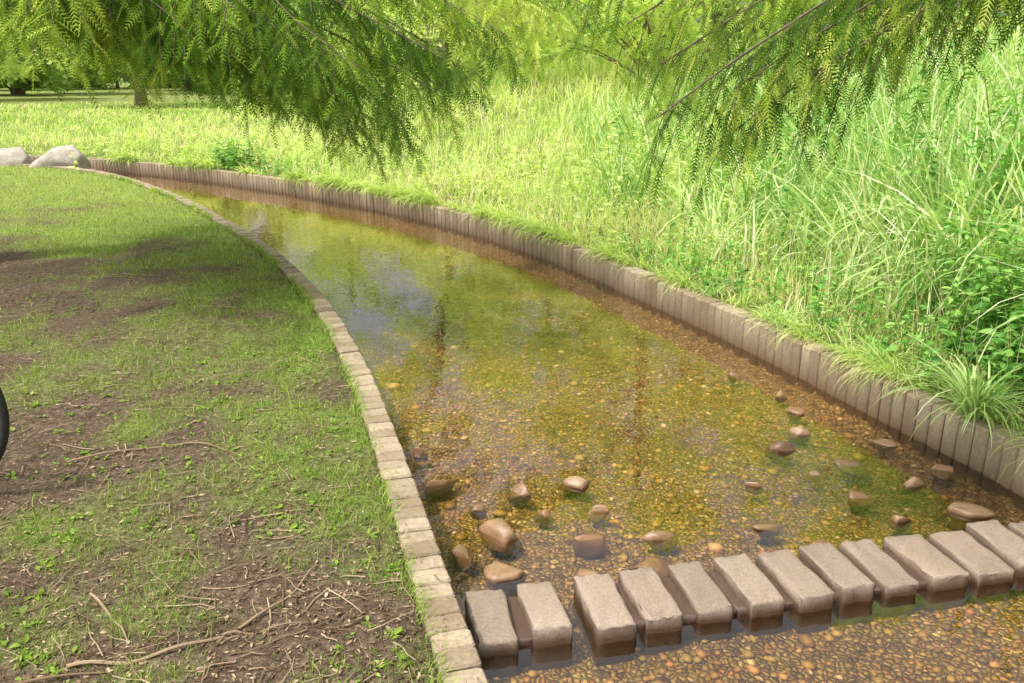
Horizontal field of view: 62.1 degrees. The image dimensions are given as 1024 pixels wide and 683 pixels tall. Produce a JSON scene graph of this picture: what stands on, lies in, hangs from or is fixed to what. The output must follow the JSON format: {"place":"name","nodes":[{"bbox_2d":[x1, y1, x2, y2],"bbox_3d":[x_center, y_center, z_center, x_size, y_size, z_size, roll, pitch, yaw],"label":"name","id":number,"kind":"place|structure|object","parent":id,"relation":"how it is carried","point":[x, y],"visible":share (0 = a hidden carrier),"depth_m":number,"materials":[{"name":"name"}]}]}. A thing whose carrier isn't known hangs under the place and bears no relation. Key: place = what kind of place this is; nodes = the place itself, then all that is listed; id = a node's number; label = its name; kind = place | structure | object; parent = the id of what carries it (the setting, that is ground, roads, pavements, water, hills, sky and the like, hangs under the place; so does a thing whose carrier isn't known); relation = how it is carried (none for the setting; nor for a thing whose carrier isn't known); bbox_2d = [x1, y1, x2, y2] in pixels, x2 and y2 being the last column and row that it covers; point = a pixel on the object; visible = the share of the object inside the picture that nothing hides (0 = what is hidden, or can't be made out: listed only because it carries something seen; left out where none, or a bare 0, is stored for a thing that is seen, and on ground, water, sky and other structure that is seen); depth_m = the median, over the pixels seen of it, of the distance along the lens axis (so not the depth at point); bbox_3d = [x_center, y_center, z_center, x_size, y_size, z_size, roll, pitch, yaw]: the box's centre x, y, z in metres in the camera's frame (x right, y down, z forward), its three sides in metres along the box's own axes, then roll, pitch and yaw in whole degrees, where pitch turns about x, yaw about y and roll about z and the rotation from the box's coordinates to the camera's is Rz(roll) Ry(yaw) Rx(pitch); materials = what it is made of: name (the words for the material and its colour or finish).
{"place":"outdoors","nodes":[
{"label":"outdoors","id":0,"kind":"place"},
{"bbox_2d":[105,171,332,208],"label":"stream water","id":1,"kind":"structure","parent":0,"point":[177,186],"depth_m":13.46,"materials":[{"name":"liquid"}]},
{"bbox_2d":[0,74,1023,682],"bbox_3d":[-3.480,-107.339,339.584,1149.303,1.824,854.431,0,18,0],"label":"ground","id":2,"kind":"structure","parent":0,"point":[350,264],"depth_m":4.32,"materials":[{"name":"soil"}]},
{"bbox_2d":[0,388,9,460],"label":"parked bicycle","id":3,"kind":"object","parent":2,"relation":"on","point":[4,425],"visible":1,"depth_m":3.24,"materials":[{"name":"rubber"}]},
{"bbox_2d":[0,147,34,165],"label":"boulder","id":4,"kind":"object","parent":2,"relation":"on","point":[18,156],"visible":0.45,"depth_m":15.02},
{"bbox_2d":[0,4,57,80],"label":"park tree","id":5,"kind":"object","parent":2,"relation":"on","point":[13,69],"visible":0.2,"depth_m":46.74,"materials":[{"name":"green plant"}]},
{"bbox_2d":[0,23,83,94],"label":"park tree","id":6,"kind":"object","parent":2,"relation":"on","point":[19,86],"visible":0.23,"depth_m":55.98,"materials":[{"name":"green plant"}]},
{"bbox_2d":[0,79,94,88],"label":"hedge shrub","id":7,"kind":"object","parent":2,"relation":"on","point":[5,82],"depth_m":78.90,"materials":[{"name":"green plant"}]},
{"bbox_2d":[22,26,75,89],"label":"park tree","id":8,"kind":"object","parent":2,"relation":"on","point":[50,65],"depth_m":71.01,"materials":[{"name":"green plant"}]},
{"bbox_2d":[29,145,90,168],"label":"boulder","id":9,"kind":"object","parent":2,"relation":"on","point":[58,156],"visible":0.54,"depth_m":14.79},
{"bbox_2d":[25,17,192,106],"bbox_3d":[-17.086,-14.662,37.818,9.161,8.415,8.613,0,18,0],"label":"park tree","id":10,"kind":"object","parent":2,"relation":"on","point":[136,98],"visible":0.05,"depth_m":37.64,"materials":[{"name":"green plant"}]},
{"bbox_2d":[66,43,176,89],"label":"hedge shrub","id":11,"kind":"object","parent":2,"relation":"on","point":[96,83],"visible":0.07,"depth_m":73.83,"materials":[{"name":"green plant"}]},
{"bbox_2d":[127,70,243,88],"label":"hedge shrub","id":12,"kind":"object","parent":2,"relation":"on","point":[129,86],"visible":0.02,"depth_m":78.04,"materials":[{"name":"green plant"}]},
{"bbox_2d":[155,63,227,90],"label":"park tree","id":13,"kind":"object","parent":2,"relation":"on","point":[188,86],"depth_m":69.11,"materials":[{"name":"green plant"}]},
{"bbox_2d":[0,237,414,682],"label":"lawn weeds","id":14,"kind":"object","parent":2,"relation":"on","point":[53,668],"visible":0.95,"depth_m":3.22,"materials":[{"name":"green plant"}]},
{"bbox_2d":[0,234,435,682],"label":"twigs","id":15,"kind":"object","parent":2,"relation":"on","point":[206,628],"depth_m":2.79,"materials":[{"name":"wood"}]},
{"bbox_2d":[167,2,272,93],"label":"park tree","id":16,"kind":"object","parent":2,"relation":"on","point":[213,66],"depth_m":62.28,"materials":[{"name":"green plant"}]},
{"bbox_2d":[0,162,459,682],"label":"lawn grass","id":17,"kind":"structure","parent":2,"relation":"on","point":[255,245],"depth_m":4.25,"materials":[{"name":"plant"}]},
{"bbox_2d":[0,199,479,682],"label":"leaf litter","id":18,"kind":"object","parent":2,"relation":"on","point":[221,622],"visible":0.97,"depth_m":2.82,"materials":[{"name":"plant"}]},
{"bbox_2d":[209,136,279,171],"bbox_3d":[-4.598,-3.155,14.269,1.290,0.559,0.957,0,18,0],"label":"curbside weed","id":19,"kind":"object","parent":2,"relation":"on","point":[231,159],"visible":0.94,"depth_m":14.22,"materials":[{"name":"green plant"}]},
{"bbox_2d":[21,164,487,682],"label":"stream curb","id":20,"kind":"structure","parent":2,"relation":"on","point":[461,652],"depth_m":3.25,"materials":[{"name":"stone"}]},
{"bbox_2d":[17,67,552,174],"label":"broadleaf weeds","id":21,"kind":"object","parent":2,"relation":"on","point":[198,151],"visible":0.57,"depth_m":15.89,"materials":[{"name":"green plant"}]},
{"bbox_2d":[262,157,320,176],"bbox_3d":[-3.509,-2.752,13.402,0.983,0.320,0.898,0,18,0],"label":"curbside weed","id":22,"kind":"object","parent":2,"relation":"on","point":[278,172],"visible":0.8,"depth_m":13.46,"materials":[{"name":"green plant"}]},
{"bbox_2d":[0,0,604,184],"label":"cypress tree","id":23,"kind":"object","parent":2,"relation":"on","point":[183,31],"visible":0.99,"depth_m":5.41,"materials":[{"name":"green plant"}]},
{"bbox_2d":[233,0,436,115],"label":"broadleaf tree","id":24,"kind":"object","parent":2,"relation":"on","point":[242,113],"visible":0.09,"depth_m":31.23,"materials":[{"name":"green plant"}]},
{"bbox_2d":[293,0,390,83],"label":"park tree","id":25,"kind":"object","parent":2,"relation":"on","point":[339,19],"visible":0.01,"depth_m":64.85,"materials":[{"name":"green plant"}]},
{"bbox_2d":[412,446,427,461],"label":"river rock","id":26,"kind":"object","parent":2,"relation":"on","point":[420,454],"visible":1,"depth_m":4.19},
{"bbox_2d":[356,0,489,86],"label":"park tree","id":27,"kind":"object","parent":2,"relation":"on","point":[430,45],"visible":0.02,"depth_m":67.37,"materials":[{"name":"green plant"}]},
{"bbox_2d":[286,0,576,102],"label":"broadleaf tree","id":28,"kind":"object","parent":2,"relation":"on","point":[424,31],"visible":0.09,"depth_m":23.08,"materials":[{"name":"green plant"}]},
{"bbox_2d":[424,480,456,498],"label":"river rock","id":29,"kind":"object","parent":2,"relation":"on","point":[436,489],"visible":1,"depth_m":3.88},
{"bbox_2d":[189,108,726,229],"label":"broadleaf weeds","id":30,"kind":"object","parent":2,"relation":"on","point":[481,181],"visible":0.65,"depth_m":11.22,"materials":[{"name":"green plant"}]},
{"bbox_2d":[446,544,473,570],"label":"river rock","id":31,"kind":"object","parent":2,"relation":"on","point":[460,557],"visible":1,"depth_m":3.32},
{"bbox_2d":[470,504,486,519],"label":"river rock","id":32,"kind":"object","parent":2,"relation":"on","point":[478,511],"visible":1,"depth_m":3.66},
{"bbox_2d":[465,589,517,679],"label":"stepping stone","id":33,"kind":"object","parent":2,"relation":"on","point":[488,621],"visible":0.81,"depth_m":2.78,"materials":[{"name":"stone"}]},
{"bbox_2d":[477,518,521,554],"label":"river rock","id":34,"kind":"object","parent":2,"relation":"on","point":[498,535],"visible":1,"depth_m":3.43,"materials":[{"name":"stone"}]},
{"bbox_2d":[483,561,526,592],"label":"river rock","id":35,"kind":"object","parent":2,"relation":"on","point":[497,575],"visible":0.88,"depth_m":3.17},
{"bbox_2d":[0,25,1023,479],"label":"wild grass","id":36,"kind":"structure","parent":2,"relation":"on","point":[536,223],"depth_m":12.20,"materials":[{"name":"plant"}]},
{"bbox_2d":[506,596,532,668],"bbox_3d":[0.017,1.033,2.932,0.216,0.202,0.257,-4,18,-13],"label":"stone footing","id":37,"kind":"object","parent":2,"relation":"on","point":[523,635],"visible":0.09,"depth_m":2.82,"materials":[{"name":"stone"}]},
{"bbox_2d":[507,482,531,503],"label":"river rock","id":38,"kind":"object","parent":2,"relation":"on","point":[519,493],"visible":1,"depth_m":3.80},
{"bbox_2d":[29,155,1023,509],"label":"stream curb","id":39,"kind":"structure","parent":2,"relation":"on","point":[795,361],"depth_m":5.75,"materials":[{"name":"stone"}]},
{"bbox_2d":[460,2,607,65],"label":"park tree","id":40,"kind":"object","parent":2,"relation":"on","point":[472,41],"visible":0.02,"depth_m":54.21,"materials":[{"name":"green plant"}]},
{"bbox_2d":[430,0,646,75],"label":"broadleaf tree","id":41,"kind":"object","parent":2,"relation":"on","point":[469,57],"visible":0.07,"depth_m":26.22,"materials":[{"name":"green plant"}]},
{"bbox_2d":[533,509,553,524],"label":"river rock","id":42,"kind":"object","parent":2,"relation":"on","point":[544,516],"visible":1,"depth_m":3.61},
{"bbox_2d":[516,581,572,670],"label":"stepping stone","id":43,"kind":"object","parent":2,"relation":"on","point":[549,624],"visible":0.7,"depth_m":2.81,"materials":[{"name":"stone"}]},
{"bbox_2d":[559,476,588,494],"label":"river rock","id":44,"kind":"object","parent":2,"relation":"on","point":[575,484],"visible":1,"depth_m":3.86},
{"bbox_2d":[563,228,590,241],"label":"grass tuft","id":45,"kind":"object","parent":2,"relation":"on","point":[579,236],"visible":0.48,"depth_m":8.28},
{"bbox_2d":[575,568,597,575],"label":"river rock","id":46,"kind":"object","parent":2,"relation":"on","point":[582,572],"visible":0.42,"depth_m":3.17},
{"bbox_2d":[571,533,605,558],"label":"river rock","id":47,"kind":"object","parent":2,"relation":"on","point":[588,546],"visible":1,"depth_m":3.42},
{"bbox_2d":[588,505,609,523],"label":"river rock","id":48,"kind":"object","parent":2,"relation":"on","point":[599,514],"visible":1,"depth_m":3.64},
{"bbox_2d":[559,0,642,60],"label":"park tree","id":49,"kind":"object","parent":2,"relation":"on","point":[598,44],"visible":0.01,"depth_m":65.11,"materials":[{"name":"green plant"}]},
{"bbox_2d":[636,251,657,270],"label":"grass tuft","id":50,"kind":"object","parent":2,"relation":"on","point":[642,262],"visible":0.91,"depth_m":7.21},
{"bbox_2d":[630,556,672,577],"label":"river rock","id":51,"kind":"object","parent":2,"relation":"on","point":[659,565],"visible":0.45,"depth_m":3.24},
{"bbox_2d":[491,0,815,80],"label":"broadleaf tree","id":52,"kind":"object","parent":2,"relation":"on","point":[626,13],"visible":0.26,"depth_m":17.23,"materials":[{"name":"green plant"}]},
{"bbox_2d":[642,531,678,550],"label":"river rock","id":53,"kind":"object","parent":2,"relation":"on","point":[663,540],"visible":1,"depth_m":3.43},
{"bbox_2d":[657,263,689,276],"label":"grass tuft","id":54,"kind":"object","parent":2,"relation":"on","point":[672,271],"visible":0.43,"depth_m":6.82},
{"bbox_2d":[616,577,736,648],"bbox_3d":[0.510,0.999,3.037,0.518,0.200,0.258,-4,18,-12],"label":"stone footing","id":55,"kind":"object","parent":2,"relation":"on","point":[688,624],"visible":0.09,"depth_m":2.94,"materials":[{"name":"stone"}]},
{"bbox_2d":[572,573,636,666],"bbox_3d":[0.314,0.993,2.970,0.147,0.231,0.319,-4,18,-11],"label":"stepping stone","id":56,"kind":"object","parent":55,"relation":"on","point":[606,623],"visible":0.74,"depth_m":2.86,"materials":[{"name":"stone"}]},
{"bbox_2d":[618,567,682,654],"bbox_3d":[0.484,0.980,3.017,0.142,0.229,0.323,-3,18,-10],"label":"stepping stone","id":57,"kind":"object","parent":55,"relation":"on","point":[653,602],"visible":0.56,"depth_m":2.89,"materials":[{"name":"stone"}]},
{"bbox_2d":[668,561,732,642],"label":"stepping stone","id":58,"kind":"object","parent":55,"relation":"on","point":[708,602],"visible":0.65,"depth_m":2.95,"materials":[{"name":"stone"}]},
{"bbox_2d":[520,164,844,300],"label":"broadleaf weeds","id":59,"kind":"object","parent":2,"relation":"on","point":[593,222],"visible":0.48,"depth_m":7.84,"materials":[{"name":"green plant"}]},
{"bbox_2d":[606,0,762,55],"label":"park tree","id":60,"kind":"object","parent":2,"relation":"on","point":[717,11],"visible":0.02,"depth_m":66.27,"materials":[{"name":"green plant"}]},
{"bbox_2d":[350,295,1023,682],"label":"streambed pebbles","id":61,"kind":"object","parent":2,"relation":"on","point":[806,639],"visible":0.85,"depth_m":4.14,"materials":[{"name":"gravel"}]},
{"bbox_2d":[574,0,845,67],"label":"broadleaf tree","id":62,"kind":"object","parent":2,"relation":"on","point":[702,7],"visible":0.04,"depth_m":23.40,"materials":[{"name":"green plant"}]},
{"bbox_2d":[691,265,744,298],"bbox_3d":[1.457,-0.449,6.264,0.447,0.264,0.591,15,23,38],"label":"grass tuft","id":63,"kind":"object","parent":2,"relation":"on","point":[718,287],"visible":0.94,"depth_m":6.28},
{"bbox_2d":[676,0,784,35],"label":"park tree","id":64,"kind":"object","parent":2,"relation":"on","point":[752,22],"visible":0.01,"depth_m":70.92,"materials":[{"name":"green plant"}]},
{"bbox_2d":[607,203,859,327],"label":"broadleaf weeds","id":65,"kind":"object","parent":2,"relation":"on","point":[721,269],"visible":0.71,"depth_m":6.56,"materials":[{"name":"green plant"}]},
{"bbox_2d":[727,372,740,382],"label":"river rock","id":66,"kind":"object","parent":2,"relation":"on","point":[733,377],"visible":1,"depth_m":5.26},
{"bbox_2d":[723,287,766,306],"bbox_3d":[1.628,-0.305,6.046,0.464,0.156,0.364,0,18,0],"label":"grass tuft","id":67,"kind":"object","parent":2,"relation":"on","point":[734,298],"visible":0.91,"depth_m":6.05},
{"bbox_2d":[744,482,761,494],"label":"river rock","id":68,"kind":"object","parent":2,"relation":"on","point":[754,488],"visible":1,"depth_m":3.87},
{"bbox_2d":[751,523,780,537],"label":"river rock","id":69,"kind":"object","parent":2,"relation":"on","point":[766,530],"visible":1,"depth_m":3.51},
{"bbox_2d":[518,67,1023,240],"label":"broadleaf weeds","id":70,"kind":"object","parent":2,"relation":"on","point":[569,181],"visible":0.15,"depth_m":9.37,"materials":[{"name":"green plant"}]},
{"bbox_2d":[708,559,837,632],"bbox_3d":[1.016,0.964,3.142,0.550,0.198,0.257,-4,18,-12],"label":"stone footing","id":71,"kind":"object","parent":2,"relation":"on","point":[735,601],"visible":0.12,"depth_m":3.02,"materials":[{"name":"stone"}]},
{"bbox_2d":[713,553,784,636],"bbox_3d":[0.853,0.953,3.095,0.144,0.233,0.308,-4,18,-12],"label":"stepping stone","id":72,"kind":"object","parent":71,"relation":"on","point":[755,591],"visible":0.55,"depth_m":2.98,"materials":[{"name":"stone"}]},
{"bbox_2d":[756,548,834,633],"bbox_3d":[1.028,0.944,3.126,0.150,0.233,0.318,-4,18,-12],"label":"stepping stone","id":73,"kind":"object","parent":71,"relation":"on","point":[809,593],"visible":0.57,"depth_m":3.00,"materials":[{"name":"stone"}]},
{"bbox_2d":[798,542,875,625],"bbox_3d":[1.197,0.928,3.172,0.141,0.240,0.320,-3,18,-11],"label":"stepping stone","id":74,"kind":"object","parent":71,"relation":"on","point":[845,579],"visible":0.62,"depth_m":3.04,"materials":[{"name":"stone"}]},
{"bbox_2d":[737,289,817,335],"bbox_3d":[1.758,-0.202,5.544,0.581,0.231,0.613,0,18,0],"label":"grass tuft","id":75,"kind":"object","parent":2,"relation":"on","point":[781,315],"visible":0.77,"depth_m":5.54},
{"bbox_2d":[765,441,795,459],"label":"river rock","id":76,"kind":"object","parent":2,"relation":"on","point":[777,450],"visible":1,"depth_m":4.22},
{"bbox_2d":[775,391,786,402],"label":"river rock","id":77,"kind":"object","parent":2,"relation":"on","point":[780,397],"visible":1,"depth_m":4.94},
{"bbox_2d":[759,298,810,321],"bbox_3d":[1.816,-0.184,5.608,0.369,0.166,0.386,0,18,0],"label":"grass tuft","id":78,"kind":"object","parent":2,"relation":"on","point":[787,309],"visible":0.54,"depth_m":5.68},
{"bbox_2d":[551,0,1023,402],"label":"tall reeds","id":79,"kind":"object","parent":2,"relation":"on","point":[878,208],"visible":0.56,"depth_m":6.78,"materials":[{"name":"plant"}]},
{"bbox_2d":[785,407,804,420],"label":"river rock","id":80,"kind":"object","parent":2,"relation":"on","point":[795,413],"visible":1,"depth_m":4.69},
{"bbox_2d":[570,0,1023,216],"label":"cypress tree","id":81,"kind":"object","parent":2,"relation":"on","point":[886,12],"visible":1,"depth_m":2.90,"materials":[{"name":"green plant"}]},
{"bbox_2d":[788,426,810,444],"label":"river rock","id":82,"kind":"object","parent":2,"relation":"on","point":[797,435],"visible":1,"depth_m":4.41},
{"bbox_2d":[797,539,827,555],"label":"river rock","id":83,"kind":"object","parent":2,"relation":"on","point":[819,541],"visible":0.2,"depth_m":3.39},
{"bbox_2d":[605,51,1020,251],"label":"broadleaf weeds","id":84,"kind":"object","parent":2,"relation":"on","point":[784,189],"visible":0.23,"depth_m":8.20,"materials":[{"name":"green plant"}]},
{"bbox_2d":[809,470,820,482],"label":"river rock","id":85,"kind":"object","parent":2,"relation":"on","point":[815,476],"visible":1,"depth_m":3.97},
{"bbox_2d":[835,458,870,481],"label":"river rock","id":86,"kind":"object","parent":2,"relation":"on","point":[857,470],"visible":1,"depth_m":4.05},
{"bbox_2d":[847,491,875,507],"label":"river rock","id":87,"kind":"object","parent":2,"relation":"on","point":[860,499],"visible":1,"depth_m":3.75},
{"bbox_2d":[721,237,1023,395],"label":"broadleaf weeds","id":88,"kind":"object","parent":2,"relation":"on","point":[930,343],"visible":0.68,"depth_m":5.19,"materials":[{"name":"green plant"}]},
{"bbox_2d":[824,324,920,372],"bbox_3d":[2.059,0.049,4.777,0.511,0.251,0.530,14,23,38],"label":"grass tuft","id":89,"kind":"object","parent":2,"relation":"on","point":[868,351],"visible":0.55,"depth_m":4.80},
{"bbox_2d":[869,439,896,452],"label":"river rock","id":90,"kind":"object","parent":2,"relation":"on","point":[883,445],"visible":1,"depth_m":4.30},
{"bbox_2d":[747,0,1023,63],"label":"broadleaf tree","id":91,"kind":"object","parent":2,"relation":"on","point":[813,2],"visible":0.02,"depth_m":16.29,"materials":[{"name":"green plant"}]},
{"bbox_2d":[847,549,927,614],"bbox_3d":[1.440,0.938,3.232,0.403,0.199,0.257,-4,18,-12],"label":"stone footing","id":92,"kind":"object","parent":2,"relation":"on","point":[921,593],"visible":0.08,"depth_m":3.11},
{"bbox_2d":[839,538,918,617],"bbox_3d":[1.369,0.919,3.212,0.141,0.234,0.313,-4,18,-11],"label":"stepping stone","id":93,"kind":"object","parent":92,"relation":"on","point":[893,579],"visible":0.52,"depth_m":3.10,"materials":[{"name":"stone"}]},
{"bbox_2d":[882,534,968,612],"bbox_3d":[1.565,0.910,3.248,0.164,0.227,0.307,-4,18,-11],"label":"stepping stone","id":94,"kind":"object","parent":92,"relation":"on","point":[943,576],"visible":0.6,"depth_m":3.13,"materials":[{"name":"stone"}]},
{"bbox_2d":[888,515,912,532],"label":"river rock","id":95,"kind":"object","parent":2,"relation":"on","point":[902,524],"visible":1,"depth_m":3.57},
{"bbox_2d":[897,476,925,494],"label":"river rock","id":96,"kind":"object","parent":2,"relation":"on","point":[914,484],"visible":1,"depth_m":3.86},
{"bbox_2d":[857,201,1023,407],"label":"broadleaf weeds","id":97,"kind":"object","parent":2,"relation":"on","point":[987,303],"visible":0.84,"depth_m":4.56,"materials":[{"name":"green plant"}]},
{"bbox_2d":[930,464,953,479],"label":"river rock","id":98,"kind":"object","parent":2,"relation":"on","point":[942,472],"visible":1,"depth_m":4.01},
{"bbox_2d":[869,329,1023,446],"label":"grass tuft","id":99,"kind":"object","parent":2,"relation":"on","point":[969,400],"visible":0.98,"depth_m":4.03,"materials":[{"name":"plant"}]},
{"bbox_2d":[875,0,1023,48],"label":"broadleaf tree","id":100,"kind":"object","parent":2,"relation":"on","point":[986,17],"visible":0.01,"depth_m":20.59,"materials":[{"name":"green plant"}]},
{"bbox_2d":[879,27,1023,281],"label":"broadleaf weeds","id":101,"kind":"object","parent":2,"relation":"on","point":[970,133],"visible":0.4,"depth_m":6.05,"materials":[{"name":"green plant"}]},
{"bbox_2d":[917,356,991,394],"bbox_3d":[2.283,0.183,4.406,0.447,0.218,0.478,0,18,0],"label":"grass tuft","id":102,"kind":"object","parent":2,"relation":"on","point":[948,386],"visible":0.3,"depth_m":4.43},
{"bbox_2d":[943,501,996,530],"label":"river rock","id":103,"kind":"object","parent":2,"relation":"on","point":[959,515],"visible":0.88,"depth_m":3.62,"materials":[{"name":"stone"}]},
{"bbox_2d":[944,543,1014,600],"bbox_3d":[1.935,0.903,3.337,0.719,0.198,0.262,-4,18,-12],"label":"stone footing","id":104,"kind":"object","parent":2,"relation":"on","point":[968,587],"visible":0.04,"depth_m":3.16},
{"bbox_2d":[928,530,1014,604],"bbox_3d":[1.752,0.900,3.277,0.164,0.228,0.303,-3,18,-10],"label":"stepping stone","id":105,"kind":"object","parent":104,"relation":"on","point":[991,573],"visible":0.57,"depth_m":3.16,"materials":[{"name":"stone"}]},
{"bbox_2d":[965,520,1023,596],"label":"stepping stone","id":106,"kind":"object","parent":104,"relation":"on","point":[1001,542],"visible":0.48,"depth_m":3.29,"materials":[{"name":"stone"}]},
{"bbox_2d":[1007,521,1023,537],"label":"stepping stone","id":107,"kind":"object","parent":104,"relation":"on","point":[1017,528],"visible":0.26,"depth_m":3.41,"materials":[{"name":"stone"}]},
{"bbox_2d":[79,0,1023,69],"label":"sky","id":108,"kind":"structure","parent":0,"point":[697,19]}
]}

